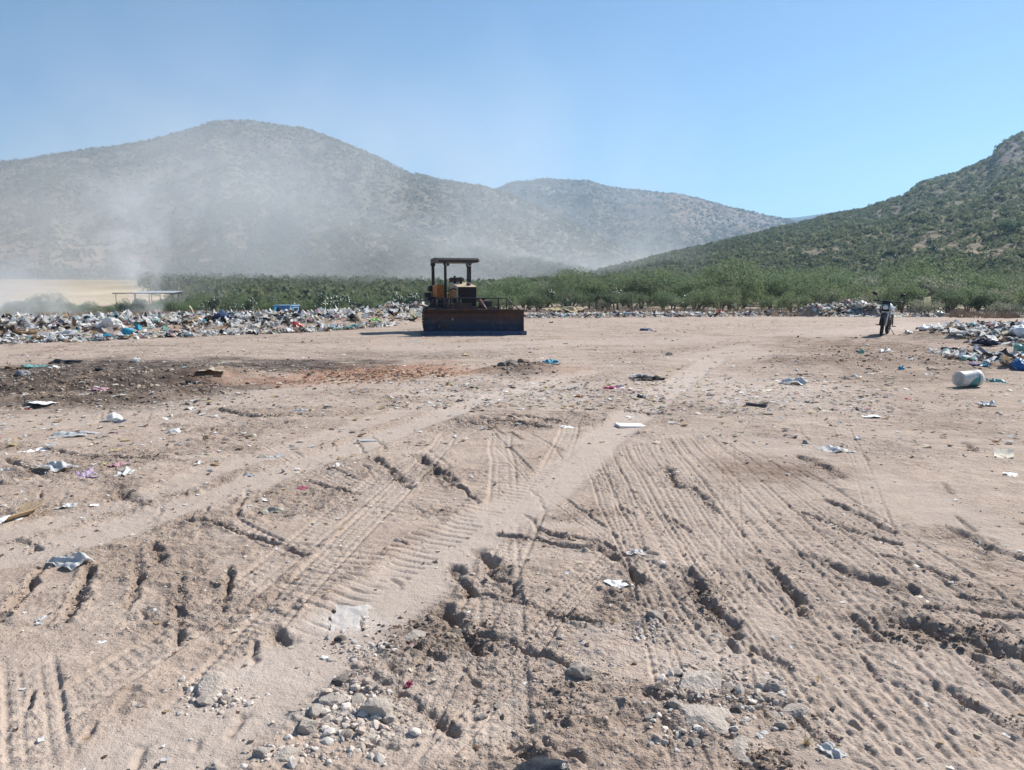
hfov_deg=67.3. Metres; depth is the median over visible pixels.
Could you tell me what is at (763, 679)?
rock slab
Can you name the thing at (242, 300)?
shrub tree
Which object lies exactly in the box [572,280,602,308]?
shrub tree
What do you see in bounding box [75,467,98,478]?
cloth rag
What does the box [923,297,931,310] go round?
sign board
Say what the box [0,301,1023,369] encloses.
rubbish shreds
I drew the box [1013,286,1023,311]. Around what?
shrub tree
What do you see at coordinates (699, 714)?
rock slab
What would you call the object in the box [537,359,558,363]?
plastic scrap
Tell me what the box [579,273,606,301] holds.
shrub tree
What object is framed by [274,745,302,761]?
rock slab
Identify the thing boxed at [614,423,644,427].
board
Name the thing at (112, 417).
plastic bag
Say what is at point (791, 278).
shrub tree
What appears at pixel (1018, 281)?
shrub tree
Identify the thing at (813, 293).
shrub tree
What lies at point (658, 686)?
rock
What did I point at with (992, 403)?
plastic scrap
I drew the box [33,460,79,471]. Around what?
plastic scrap
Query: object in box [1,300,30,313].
shrub tree
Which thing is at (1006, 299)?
shrub tree
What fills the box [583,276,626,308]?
shrub tree
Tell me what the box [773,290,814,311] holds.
shrub tree
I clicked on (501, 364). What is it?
rock
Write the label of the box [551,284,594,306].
shrub tree
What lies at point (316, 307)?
shrub tree
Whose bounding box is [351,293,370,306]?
shrub tree
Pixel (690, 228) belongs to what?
hill scrub
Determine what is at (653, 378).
cloth rag
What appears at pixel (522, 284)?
shrub tree
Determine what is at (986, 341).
black bag
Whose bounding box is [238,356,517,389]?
brick crumbs
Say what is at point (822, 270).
shrub tree
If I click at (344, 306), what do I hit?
shrub tree
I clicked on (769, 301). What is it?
shrub tree
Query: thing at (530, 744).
soil clods
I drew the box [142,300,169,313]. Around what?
shrub tree
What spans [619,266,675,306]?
shrub tree
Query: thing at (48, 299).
shrub tree
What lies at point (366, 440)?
board
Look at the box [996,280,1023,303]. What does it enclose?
shrub tree
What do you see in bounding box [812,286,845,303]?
shrub tree
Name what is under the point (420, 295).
shrub tree
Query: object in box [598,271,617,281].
shrub tree
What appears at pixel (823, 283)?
shrub tree
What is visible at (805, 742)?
grass tuft
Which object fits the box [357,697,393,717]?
rock
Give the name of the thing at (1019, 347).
plastic bag
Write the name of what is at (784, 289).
shrub tree
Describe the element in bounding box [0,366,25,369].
cardboard piece
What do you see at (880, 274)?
shrub tree
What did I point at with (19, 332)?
cardboard piece
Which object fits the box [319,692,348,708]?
rock
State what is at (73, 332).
plastic scrap
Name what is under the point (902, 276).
shrub tree
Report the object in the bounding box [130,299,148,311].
shrub tree
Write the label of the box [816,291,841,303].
shrub tree
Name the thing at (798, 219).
hill
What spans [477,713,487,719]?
rock
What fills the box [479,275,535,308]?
shrub tree
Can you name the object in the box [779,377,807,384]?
plastic scrap
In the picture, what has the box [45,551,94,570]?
plastic scrap
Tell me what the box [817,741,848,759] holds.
plastic scrap
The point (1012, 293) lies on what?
shrub tree
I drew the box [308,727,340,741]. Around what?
rock slab
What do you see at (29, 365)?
plastic scrap
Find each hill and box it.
[0,120,643,279]
[499,179,794,257]
[711,134,1023,276]
[789,213,829,221]
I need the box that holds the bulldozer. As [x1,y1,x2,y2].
[421,258,526,335]
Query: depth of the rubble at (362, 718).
2.99 m
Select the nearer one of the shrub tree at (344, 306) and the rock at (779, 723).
the rock at (779, 723)
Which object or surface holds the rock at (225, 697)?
on the ground at (544, 453)
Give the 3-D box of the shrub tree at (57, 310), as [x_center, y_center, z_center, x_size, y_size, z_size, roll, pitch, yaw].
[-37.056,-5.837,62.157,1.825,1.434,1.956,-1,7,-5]
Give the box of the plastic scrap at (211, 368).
[197,367,224,370]
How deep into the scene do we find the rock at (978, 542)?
4.88 m
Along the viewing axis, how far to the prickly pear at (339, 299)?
64.91 m
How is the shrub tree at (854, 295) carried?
on the ground at (544, 453)
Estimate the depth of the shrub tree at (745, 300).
58.72 m
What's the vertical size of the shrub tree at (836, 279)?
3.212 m
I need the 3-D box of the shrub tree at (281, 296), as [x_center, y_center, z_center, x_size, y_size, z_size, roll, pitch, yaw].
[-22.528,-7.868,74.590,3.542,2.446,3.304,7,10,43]
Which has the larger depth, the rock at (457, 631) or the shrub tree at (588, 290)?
the shrub tree at (588, 290)
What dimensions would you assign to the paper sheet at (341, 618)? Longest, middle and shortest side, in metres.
0.398 x 0.276 x 0.022 m
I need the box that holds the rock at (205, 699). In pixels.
[195,692,214,705]
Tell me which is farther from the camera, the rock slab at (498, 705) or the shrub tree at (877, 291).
the shrub tree at (877, 291)
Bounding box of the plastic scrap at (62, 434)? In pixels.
[48,431,87,438]
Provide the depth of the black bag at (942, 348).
19.35 m
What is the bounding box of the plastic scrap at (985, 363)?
[980,360,991,365]
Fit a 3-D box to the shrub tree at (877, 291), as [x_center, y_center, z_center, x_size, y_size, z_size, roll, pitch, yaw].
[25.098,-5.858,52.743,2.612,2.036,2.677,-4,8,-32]
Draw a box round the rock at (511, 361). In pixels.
[505,359,517,364]
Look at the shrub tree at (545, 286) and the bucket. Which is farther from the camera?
the shrub tree at (545, 286)
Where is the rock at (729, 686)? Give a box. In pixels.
[721,682,733,691]
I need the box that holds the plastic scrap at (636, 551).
[625,549,644,554]
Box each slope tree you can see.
[832,258,841,263]
[929,244,938,253]
[988,217,1023,232]
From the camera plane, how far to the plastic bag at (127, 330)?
25.42 m
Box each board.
[357,439,375,441]
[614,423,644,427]
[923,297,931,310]
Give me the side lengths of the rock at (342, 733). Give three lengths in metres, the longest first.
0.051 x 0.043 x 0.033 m
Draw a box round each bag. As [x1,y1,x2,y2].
[5,324,20,334]
[15,370,30,375]
[48,359,82,363]
[102,317,120,326]
[106,412,122,421]
[120,328,134,333]
[131,357,139,361]
[167,428,180,433]
[178,381,199,384]
[213,310,232,318]
[291,321,303,327]
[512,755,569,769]
[640,328,654,330]
[856,302,866,307]
[918,324,928,329]
[936,312,945,316]
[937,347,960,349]
[971,338,1000,344]
[1008,322,1023,334]
[1010,358,1023,370]
[1013,343,1023,351]
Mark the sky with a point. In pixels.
(780, 108)
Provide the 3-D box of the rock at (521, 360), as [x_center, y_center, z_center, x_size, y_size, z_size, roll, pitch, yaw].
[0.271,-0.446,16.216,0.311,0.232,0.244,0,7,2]
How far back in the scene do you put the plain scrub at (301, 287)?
136.78 m
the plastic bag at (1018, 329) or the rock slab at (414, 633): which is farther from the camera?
the plastic bag at (1018, 329)
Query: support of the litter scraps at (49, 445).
on the ground at (544, 453)
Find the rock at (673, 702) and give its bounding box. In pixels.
[665,697,679,708]
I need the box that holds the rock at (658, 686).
[654,682,664,690]
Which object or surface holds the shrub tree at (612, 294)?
on the ground at (544, 453)
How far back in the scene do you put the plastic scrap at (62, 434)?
8.46 m
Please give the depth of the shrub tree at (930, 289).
50.70 m
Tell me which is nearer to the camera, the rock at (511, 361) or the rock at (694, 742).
the rock at (694, 742)
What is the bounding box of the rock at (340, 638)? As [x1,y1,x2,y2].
[334,635,346,641]
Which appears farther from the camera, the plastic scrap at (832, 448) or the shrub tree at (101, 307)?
the shrub tree at (101, 307)
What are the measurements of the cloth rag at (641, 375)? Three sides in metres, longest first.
0.506 x 0.271 x 0.077 m
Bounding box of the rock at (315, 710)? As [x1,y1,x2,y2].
[308,703,323,718]
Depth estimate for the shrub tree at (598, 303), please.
54.17 m
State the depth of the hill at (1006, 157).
281.98 m
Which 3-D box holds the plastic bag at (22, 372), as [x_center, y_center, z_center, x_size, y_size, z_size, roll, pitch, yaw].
[-8.211,-0.205,12.919,0.230,0.090,0.335,0,7,-39]
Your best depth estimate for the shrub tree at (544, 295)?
58.47 m
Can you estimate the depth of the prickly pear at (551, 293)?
55.51 m
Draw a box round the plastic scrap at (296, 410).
[293,409,313,411]
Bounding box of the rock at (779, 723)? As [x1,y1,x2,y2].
[773,719,787,728]
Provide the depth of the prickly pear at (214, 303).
56.44 m
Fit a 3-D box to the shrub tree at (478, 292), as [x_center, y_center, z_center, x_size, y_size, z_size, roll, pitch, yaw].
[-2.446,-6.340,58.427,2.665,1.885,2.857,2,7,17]
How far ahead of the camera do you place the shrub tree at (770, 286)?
56.57 m
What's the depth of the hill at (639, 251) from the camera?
1309.76 m
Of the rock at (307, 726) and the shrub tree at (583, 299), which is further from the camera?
the shrub tree at (583, 299)
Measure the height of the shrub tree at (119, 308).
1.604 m
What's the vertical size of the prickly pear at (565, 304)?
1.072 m
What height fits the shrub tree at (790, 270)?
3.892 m
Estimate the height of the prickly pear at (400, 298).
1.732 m
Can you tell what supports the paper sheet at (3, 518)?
on the ground at (544, 453)
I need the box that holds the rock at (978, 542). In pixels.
[974,540,981,545]
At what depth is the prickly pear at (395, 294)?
64.65 m
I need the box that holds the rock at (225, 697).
[219,694,231,703]
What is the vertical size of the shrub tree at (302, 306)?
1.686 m
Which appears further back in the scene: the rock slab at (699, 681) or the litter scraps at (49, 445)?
the litter scraps at (49, 445)
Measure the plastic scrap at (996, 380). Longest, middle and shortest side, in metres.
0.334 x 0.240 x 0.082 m
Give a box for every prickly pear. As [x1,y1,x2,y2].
[196,303,209,310]
[203,296,223,311]
[229,303,245,311]
[243,297,257,310]
[268,295,281,304]
[311,290,331,308]
[314,300,333,308]
[328,296,341,308]
[334,295,348,307]
[341,296,356,307]
[385,292,398,302]
[390,296,405,303]
[401,293,419,303]
[543,289,555,310]
[557,298,571,307]
[595,295,611,309]
[606,288,622,309]
[675,295,690,310]
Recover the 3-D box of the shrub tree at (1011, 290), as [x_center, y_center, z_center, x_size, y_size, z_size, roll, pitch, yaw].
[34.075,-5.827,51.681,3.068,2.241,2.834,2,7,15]
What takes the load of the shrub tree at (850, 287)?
on the ground at (544, 453)
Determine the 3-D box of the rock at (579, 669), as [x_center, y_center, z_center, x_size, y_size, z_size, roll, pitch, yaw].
[0.283,1.198,3.208,0.116,0.086,0.091,3,8,19]
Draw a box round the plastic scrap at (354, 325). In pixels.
[346,324,362,327]
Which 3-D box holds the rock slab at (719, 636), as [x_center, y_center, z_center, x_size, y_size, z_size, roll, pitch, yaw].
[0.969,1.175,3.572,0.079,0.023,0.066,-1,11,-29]
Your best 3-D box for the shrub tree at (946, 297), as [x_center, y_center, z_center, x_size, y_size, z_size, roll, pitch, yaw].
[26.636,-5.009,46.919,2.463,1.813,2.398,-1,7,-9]
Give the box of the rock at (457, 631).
[450,627,463,637]
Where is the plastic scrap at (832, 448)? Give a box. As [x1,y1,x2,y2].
[816,445,854,452]
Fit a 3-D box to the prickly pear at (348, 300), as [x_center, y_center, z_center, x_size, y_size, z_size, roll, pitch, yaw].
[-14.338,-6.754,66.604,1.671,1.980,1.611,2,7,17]
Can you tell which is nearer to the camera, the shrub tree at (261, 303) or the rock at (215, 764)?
the rock at (215, 764)
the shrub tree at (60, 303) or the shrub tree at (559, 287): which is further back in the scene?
the shrub tree at (60, 303)
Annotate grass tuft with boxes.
[801,734,812,746]
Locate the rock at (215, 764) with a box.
[204,759,226,769]
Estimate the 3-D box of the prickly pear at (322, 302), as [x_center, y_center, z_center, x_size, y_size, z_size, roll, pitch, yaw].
[-14.834,-6.283,60.099,1.621,2.272,1.682,-2,7,-17]
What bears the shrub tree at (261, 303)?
on the ground at (544, 453)
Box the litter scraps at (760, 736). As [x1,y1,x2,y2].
[0,382,1023,769]
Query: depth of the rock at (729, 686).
3.13 m
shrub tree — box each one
[0,306,16,315]
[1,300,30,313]
[1,300,31,314]
[20,296,50,313]
[25,306,51,316]
[31,291,68,314]
[41,304,67,313]
[51,301,71,308]
[59,303,86,315]
[79,301,99,307]
[87,307,104,313]
[89,306,109,313]
[102,302,125,313]
[118,297,146,313]
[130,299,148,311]
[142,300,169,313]
[162,297,184,309]
[162,303,184,312]
[174,300,200,311]
[178,292,223,310]
[220,292,256,309]
[224,296,259,311]
[254,299,272,310]
[264,297,287,311]
[265,291,298,308]
[294,299,316,309]
[305,300,331,310]
[311,291,334,298]
[332,300,350,308]
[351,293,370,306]
[359,294,391,308]
[417,288,431,299]
[471,280,505,304]
[477,289,493,302]
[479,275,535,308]
[489,290,517,308]
[502,275,541,307]
[507,282,549,309]
[508,291,541,310]
[519,293,550,311]
[534,280,568,306]
[535,292,554,307]
[537,266,598,305]
[548,280,576,302]
[549,271,581,300]
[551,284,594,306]
[559,268,596,281]
[569,272,601,280]
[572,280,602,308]
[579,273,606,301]
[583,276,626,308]
[587,299,610,310]
[592,289,626,310]
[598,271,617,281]
[601,272,633,305]
[606,273,648,307]
[610,291,649,310]
[611,273,667,308]
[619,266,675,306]
[640,268,686,305]
[649,290,676,310]
[655,296,684,310]
[673,273,710,297]
[673,274,714,308]
[673,288,721,311]
[687,255,768,309]
[695,265,735,279]
[699,284,742,309]
[717,281,757,310]
[723,272,771,305]
[731,266,789,303]
[733,289,761,308]
[748,272,794,307]
[758,295,788,309]
[763,271,820,308]
[769,274,801,287]
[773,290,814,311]
[776,283,819,307]
[778,270,841,303]
[781,266,816,277]
[795,282,847,305]
[796,270,854,297]
[811,265,837,276]
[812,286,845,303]
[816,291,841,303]
[819,265,866,281]
[822,281,871,300]
[829,280,870,299]
[851,274,889,288]
[851,296,877,302]
[857,287,895,304]
[863,269,922,309]
[865,265,896,280]
[866,293,902,307]
[879,277,928,312]
[886,278,936,310]
[899,255,980,287]
[903,275,967,311]
[904,299,945,315]
[931,288,968,312]
[946,284,995,311]
[951,273,1009,310]
[957,277,1005,308]
[965,267,1010,284]
[966,288,1020,308]
[966,291,1016,310]
[983,301,1023,314]
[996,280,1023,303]
[1003,282,1023,305]
[1006,276,1023,289]
[1006,290,1023,306]
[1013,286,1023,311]
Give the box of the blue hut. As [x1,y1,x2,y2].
[272,305,299,311]
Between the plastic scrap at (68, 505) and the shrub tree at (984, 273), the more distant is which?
the shrub tree at (984, 273)
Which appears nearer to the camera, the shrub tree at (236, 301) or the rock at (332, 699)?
the rock at (332, 699)
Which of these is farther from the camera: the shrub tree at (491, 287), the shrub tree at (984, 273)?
the shrub tree at (984, 273)
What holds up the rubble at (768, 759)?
on the ground at (544, 453)
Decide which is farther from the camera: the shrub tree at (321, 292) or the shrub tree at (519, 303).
the shrub tree at (321, 292)
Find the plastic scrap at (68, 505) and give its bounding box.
[53,502,76,508]
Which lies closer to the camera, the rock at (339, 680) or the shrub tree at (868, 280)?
the rock at (339, 680)
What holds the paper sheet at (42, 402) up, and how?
on the ground at (544, 453)
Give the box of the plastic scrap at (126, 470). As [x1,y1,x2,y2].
[114,466,134,475]
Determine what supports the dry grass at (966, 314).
on the ground at (544, 453)
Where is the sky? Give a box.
[0,0,1023,217]
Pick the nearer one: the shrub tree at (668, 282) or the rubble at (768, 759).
the rubble at (768, 759)
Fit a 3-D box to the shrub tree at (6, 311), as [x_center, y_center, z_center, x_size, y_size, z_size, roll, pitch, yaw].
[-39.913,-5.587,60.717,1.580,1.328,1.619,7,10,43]
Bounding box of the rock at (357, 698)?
[352,693,367,704]
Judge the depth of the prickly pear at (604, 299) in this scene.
54.81 m
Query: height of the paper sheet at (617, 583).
0.013 m
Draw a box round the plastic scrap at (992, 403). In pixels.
[978,400,997,406]
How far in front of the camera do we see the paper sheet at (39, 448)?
7.73 m
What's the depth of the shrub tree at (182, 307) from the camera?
62.24 m
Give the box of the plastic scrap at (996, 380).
[985,378,1007,382]
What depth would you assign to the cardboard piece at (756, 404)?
10.62 m
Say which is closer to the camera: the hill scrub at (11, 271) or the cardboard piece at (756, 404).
the cardboard piece at (756, 404)
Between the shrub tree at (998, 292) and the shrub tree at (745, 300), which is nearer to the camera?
the shrub tree at (998, 292)
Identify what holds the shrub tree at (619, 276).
on the ground at (544, 453)
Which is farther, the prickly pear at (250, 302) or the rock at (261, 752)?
the prickly pear at (250, 302)
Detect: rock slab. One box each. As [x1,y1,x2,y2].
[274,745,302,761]
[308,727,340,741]
[402,629,426,642]
[494,702,504,708]
[506,699,520,703]
[678,704,733,733]
[679,670,721,693]
[713,634,724,640]
[727,735,752,765]
[751,674,784,684]
[770,711,781,718]
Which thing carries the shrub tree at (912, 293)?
on the ground at (544, 453)
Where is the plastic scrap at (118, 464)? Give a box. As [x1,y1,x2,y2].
[108,462,127,466]
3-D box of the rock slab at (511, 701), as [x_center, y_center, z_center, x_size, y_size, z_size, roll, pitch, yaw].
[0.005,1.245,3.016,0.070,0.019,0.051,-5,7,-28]
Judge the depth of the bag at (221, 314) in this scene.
30.92 m
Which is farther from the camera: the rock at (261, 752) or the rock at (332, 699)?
the rock at (332, 699)
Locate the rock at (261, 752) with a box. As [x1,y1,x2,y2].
[252,746,269,757]
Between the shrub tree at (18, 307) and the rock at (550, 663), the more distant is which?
the shrub tree at (18, 307)
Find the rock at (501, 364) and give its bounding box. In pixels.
[497,362,505,365]
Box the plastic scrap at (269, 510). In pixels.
[260,507,289,513]
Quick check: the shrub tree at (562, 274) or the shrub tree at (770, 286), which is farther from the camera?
the shrub tree at (562, 274)
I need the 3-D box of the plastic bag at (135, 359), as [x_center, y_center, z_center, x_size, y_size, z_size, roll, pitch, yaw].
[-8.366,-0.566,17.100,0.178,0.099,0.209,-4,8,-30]
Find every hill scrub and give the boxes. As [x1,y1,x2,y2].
[0,119,636,279]
[496,177,797,250]
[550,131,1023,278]
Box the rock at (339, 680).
[331,675,347,685]
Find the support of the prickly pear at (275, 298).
on the ground at (544, 453)
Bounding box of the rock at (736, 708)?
[729,704,741,712]
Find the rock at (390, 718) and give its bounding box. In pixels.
[382,713,397,722]
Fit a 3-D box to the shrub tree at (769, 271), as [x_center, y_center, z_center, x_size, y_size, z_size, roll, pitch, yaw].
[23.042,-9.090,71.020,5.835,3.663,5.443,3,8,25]
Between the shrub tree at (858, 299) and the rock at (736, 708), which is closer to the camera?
the rock at (736, 708)
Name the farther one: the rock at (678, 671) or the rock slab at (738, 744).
the rock at (678, 671)
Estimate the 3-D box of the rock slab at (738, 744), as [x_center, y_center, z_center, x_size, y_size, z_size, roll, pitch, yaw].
[0.836,1.304,2.704,0.212,0.060,0.159,5,9,35]
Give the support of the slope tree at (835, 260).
on the hill at (1006, 157)
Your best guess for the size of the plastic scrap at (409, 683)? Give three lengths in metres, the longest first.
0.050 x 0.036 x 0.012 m
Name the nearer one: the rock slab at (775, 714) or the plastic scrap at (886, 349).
the rock slab at (775, 714)
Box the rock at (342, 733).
[338,729,350,737]
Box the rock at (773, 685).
[764,679,783,691]
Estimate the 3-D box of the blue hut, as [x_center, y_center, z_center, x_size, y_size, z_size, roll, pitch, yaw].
[-14.017,-4.639,47.793,1.350,0.663,1.000,2,7,16]
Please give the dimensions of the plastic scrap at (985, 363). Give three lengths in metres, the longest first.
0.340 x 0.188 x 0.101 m
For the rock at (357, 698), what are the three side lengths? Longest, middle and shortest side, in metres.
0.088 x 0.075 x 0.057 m
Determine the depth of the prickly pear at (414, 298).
61.49 m
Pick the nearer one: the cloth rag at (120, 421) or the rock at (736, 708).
the rock at (736, 708)
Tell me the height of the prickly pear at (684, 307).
1.311 m
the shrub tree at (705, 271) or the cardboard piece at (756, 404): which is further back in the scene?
the shrub tree at (705, 271)
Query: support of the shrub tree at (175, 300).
on the ground at (544, 453)
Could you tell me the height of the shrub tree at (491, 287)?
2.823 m
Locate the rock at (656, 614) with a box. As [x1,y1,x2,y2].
[647,610,663,620]
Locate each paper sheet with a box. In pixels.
[0,515,26,522]
[19,447,47,451]
[28,401,56,404]
[330,604,371,630]
[603,579,632,587]
[861,415,880,416]
[1002,472,1017,476]
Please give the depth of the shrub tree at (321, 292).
82.77 m
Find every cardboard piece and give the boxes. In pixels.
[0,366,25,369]
[1,496,49,522]
[13,329,27,333]
[745,401,768,405]
[994,448,1013,457]
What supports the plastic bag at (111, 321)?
on the ground at (544, 453)
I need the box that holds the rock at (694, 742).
[688,738,700,747]
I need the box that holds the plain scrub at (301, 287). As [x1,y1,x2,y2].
[9,271,573,311]
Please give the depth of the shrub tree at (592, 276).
85.08 m
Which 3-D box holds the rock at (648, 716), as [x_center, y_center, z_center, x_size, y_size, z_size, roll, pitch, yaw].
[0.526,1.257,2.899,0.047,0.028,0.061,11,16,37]
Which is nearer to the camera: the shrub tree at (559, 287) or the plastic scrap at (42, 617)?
the plastic scrap at (42, 617)
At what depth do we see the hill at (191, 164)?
646.27 m
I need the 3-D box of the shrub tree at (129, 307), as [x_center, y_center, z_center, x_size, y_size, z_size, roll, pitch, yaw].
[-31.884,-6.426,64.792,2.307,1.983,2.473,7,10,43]
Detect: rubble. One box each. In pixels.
[0,331,1023,769]
[129,604,839,769]
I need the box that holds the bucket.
[952,370,983,386]
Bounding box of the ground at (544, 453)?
[0,279,1023,769]
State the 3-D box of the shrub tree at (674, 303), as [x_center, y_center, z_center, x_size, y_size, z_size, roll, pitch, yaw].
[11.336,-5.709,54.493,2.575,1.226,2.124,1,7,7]
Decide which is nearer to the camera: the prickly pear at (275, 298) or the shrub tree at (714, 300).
the shrub tree at (714, 300)
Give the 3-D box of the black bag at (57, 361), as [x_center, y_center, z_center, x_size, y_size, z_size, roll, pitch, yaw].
[-9.761,-0.516,16.784,0.644,0.107,0.526,-2,10,-10]
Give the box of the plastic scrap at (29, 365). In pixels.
[21,364,50,367]
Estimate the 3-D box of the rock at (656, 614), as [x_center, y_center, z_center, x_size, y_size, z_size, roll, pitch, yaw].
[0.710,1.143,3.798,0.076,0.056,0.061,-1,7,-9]
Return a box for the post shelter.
[112,291,182,313]
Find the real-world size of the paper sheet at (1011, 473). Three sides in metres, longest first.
0.172 x 0.120 x 0.010 m
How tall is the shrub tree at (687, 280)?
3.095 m
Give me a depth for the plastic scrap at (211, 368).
13.63 m
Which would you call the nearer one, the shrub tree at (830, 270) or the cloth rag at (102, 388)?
the cloth rag at (102, 388)
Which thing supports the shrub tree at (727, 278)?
on the ground at (544, 453)
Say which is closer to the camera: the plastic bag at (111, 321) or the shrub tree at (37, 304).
the plastic bag at (111, 321)
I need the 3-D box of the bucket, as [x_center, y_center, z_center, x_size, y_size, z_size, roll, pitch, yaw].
[7.479,-0.106,12.647,0.425,0.279,0.302,-3,8,-22]
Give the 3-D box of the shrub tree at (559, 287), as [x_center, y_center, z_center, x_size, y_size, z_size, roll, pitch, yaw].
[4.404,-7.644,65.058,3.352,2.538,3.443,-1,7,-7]
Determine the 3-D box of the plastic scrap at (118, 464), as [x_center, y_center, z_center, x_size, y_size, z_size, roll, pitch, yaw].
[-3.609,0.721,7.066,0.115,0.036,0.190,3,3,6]
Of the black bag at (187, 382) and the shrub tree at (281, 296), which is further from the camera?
the shrub tree at (281, 296)
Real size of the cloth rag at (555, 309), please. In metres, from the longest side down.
1.700 x 0.911 x 0.233 m
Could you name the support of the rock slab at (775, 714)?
on the ground at (544, 453)
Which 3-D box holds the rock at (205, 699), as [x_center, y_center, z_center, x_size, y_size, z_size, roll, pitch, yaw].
[-1.202,1.248,3.030,0.084,0.054,0.071,0,5,-29]
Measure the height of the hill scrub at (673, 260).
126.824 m
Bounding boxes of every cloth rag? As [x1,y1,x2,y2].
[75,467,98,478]
[88,387,108,390]
[112,419,127,422]
[544,307,561,310]
[557,306,585,312]
[628,375,664,380]
[630,374,652,376]
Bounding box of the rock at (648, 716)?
[644,713,654,721]
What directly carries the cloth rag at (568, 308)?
on the ground at (544, 453)
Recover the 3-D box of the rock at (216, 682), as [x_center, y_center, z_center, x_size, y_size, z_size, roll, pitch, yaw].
[-1.216,1.234,3.122,0.126,0.093,0.155,-3,12,-19]
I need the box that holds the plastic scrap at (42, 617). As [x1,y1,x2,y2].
[35,615,47,620]
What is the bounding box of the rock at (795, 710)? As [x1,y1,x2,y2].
[782,703,809,719]
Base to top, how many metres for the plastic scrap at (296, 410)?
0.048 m
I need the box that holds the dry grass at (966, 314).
[35,301,1020,318]
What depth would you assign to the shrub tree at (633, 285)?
56.68 m
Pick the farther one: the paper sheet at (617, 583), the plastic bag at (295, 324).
the plastic bag at (295, 324)
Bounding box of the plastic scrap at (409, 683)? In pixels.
[404,680,413,686]
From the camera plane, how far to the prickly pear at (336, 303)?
63.09 m
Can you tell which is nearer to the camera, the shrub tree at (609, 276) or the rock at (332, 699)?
the rock at (332, 699)
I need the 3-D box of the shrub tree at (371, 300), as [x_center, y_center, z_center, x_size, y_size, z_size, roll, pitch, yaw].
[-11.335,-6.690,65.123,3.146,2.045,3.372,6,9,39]
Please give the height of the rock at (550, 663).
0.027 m
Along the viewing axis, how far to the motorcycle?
23.59 m
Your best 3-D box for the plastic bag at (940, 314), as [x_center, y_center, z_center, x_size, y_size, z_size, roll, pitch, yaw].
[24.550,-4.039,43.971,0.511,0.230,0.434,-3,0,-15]
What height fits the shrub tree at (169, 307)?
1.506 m
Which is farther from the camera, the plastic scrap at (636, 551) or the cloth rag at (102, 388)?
the cloth rag at (102, 388)
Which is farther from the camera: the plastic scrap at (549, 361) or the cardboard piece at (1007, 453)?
the plastic scrap at (549, 361)
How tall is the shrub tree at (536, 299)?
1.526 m
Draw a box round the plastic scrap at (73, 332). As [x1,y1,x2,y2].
[38,330,86,335]
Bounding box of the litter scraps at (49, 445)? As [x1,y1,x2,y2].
[0,316,1023,473]
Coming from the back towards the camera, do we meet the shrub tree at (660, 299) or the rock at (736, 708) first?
the shrub tree at (660, 299)
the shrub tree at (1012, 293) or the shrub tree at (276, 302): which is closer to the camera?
the shrub tree at (1012, 293)
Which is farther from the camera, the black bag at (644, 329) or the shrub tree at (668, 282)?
the shrub tree at (668, 282)
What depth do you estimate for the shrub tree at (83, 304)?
73.85 m
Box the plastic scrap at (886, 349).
[879,347,893,351]
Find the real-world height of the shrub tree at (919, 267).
4.268 m
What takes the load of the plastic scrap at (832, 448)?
on the ground at (544, 453)
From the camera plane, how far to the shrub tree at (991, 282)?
51.07 m
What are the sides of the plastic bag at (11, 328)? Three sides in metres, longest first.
0.593 x 0.500 x 0.302 m
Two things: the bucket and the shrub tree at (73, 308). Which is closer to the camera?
the bucket
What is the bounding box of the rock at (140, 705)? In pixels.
[134,703,143,707]
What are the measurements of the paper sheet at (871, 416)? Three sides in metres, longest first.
0.391 x 0.222 x 0.018 m
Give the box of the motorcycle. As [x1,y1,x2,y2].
[872,291,905,335]
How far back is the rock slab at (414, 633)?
3.55 m
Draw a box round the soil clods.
[0,408,1023,767]
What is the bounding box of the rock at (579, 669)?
[566,661,592,678]
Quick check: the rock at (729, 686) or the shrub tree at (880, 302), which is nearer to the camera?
the rock at (729, 686)
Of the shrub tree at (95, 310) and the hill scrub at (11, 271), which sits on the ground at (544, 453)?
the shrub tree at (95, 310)
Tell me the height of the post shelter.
2.394 m
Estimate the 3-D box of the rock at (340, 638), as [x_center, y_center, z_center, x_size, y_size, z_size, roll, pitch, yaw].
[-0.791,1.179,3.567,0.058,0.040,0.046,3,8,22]
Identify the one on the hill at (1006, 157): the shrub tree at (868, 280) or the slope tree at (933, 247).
the slope tree at (933, 247)
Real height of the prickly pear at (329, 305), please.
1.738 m
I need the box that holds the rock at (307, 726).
[296,717,317,734]
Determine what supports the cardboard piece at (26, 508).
on the ground at (544, 453)
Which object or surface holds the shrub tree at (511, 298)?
on the ground at (544, 453)
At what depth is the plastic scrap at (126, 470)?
6.71 m
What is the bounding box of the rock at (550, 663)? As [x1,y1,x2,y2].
[545,661,554,666]
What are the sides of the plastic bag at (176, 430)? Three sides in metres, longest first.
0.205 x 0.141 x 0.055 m
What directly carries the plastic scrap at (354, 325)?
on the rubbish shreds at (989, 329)
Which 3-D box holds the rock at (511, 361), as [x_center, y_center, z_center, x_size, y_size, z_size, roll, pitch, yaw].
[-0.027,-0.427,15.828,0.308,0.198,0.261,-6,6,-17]
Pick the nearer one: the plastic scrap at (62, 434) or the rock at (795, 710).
the rock at (795, 710)
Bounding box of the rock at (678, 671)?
[672,665,683,675]
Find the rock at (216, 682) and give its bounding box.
[196,671,228,696]
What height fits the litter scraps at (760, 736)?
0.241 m
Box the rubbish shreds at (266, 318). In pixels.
[0,301,427,335]
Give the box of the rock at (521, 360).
[518,359,529,362]
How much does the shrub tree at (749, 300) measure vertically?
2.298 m

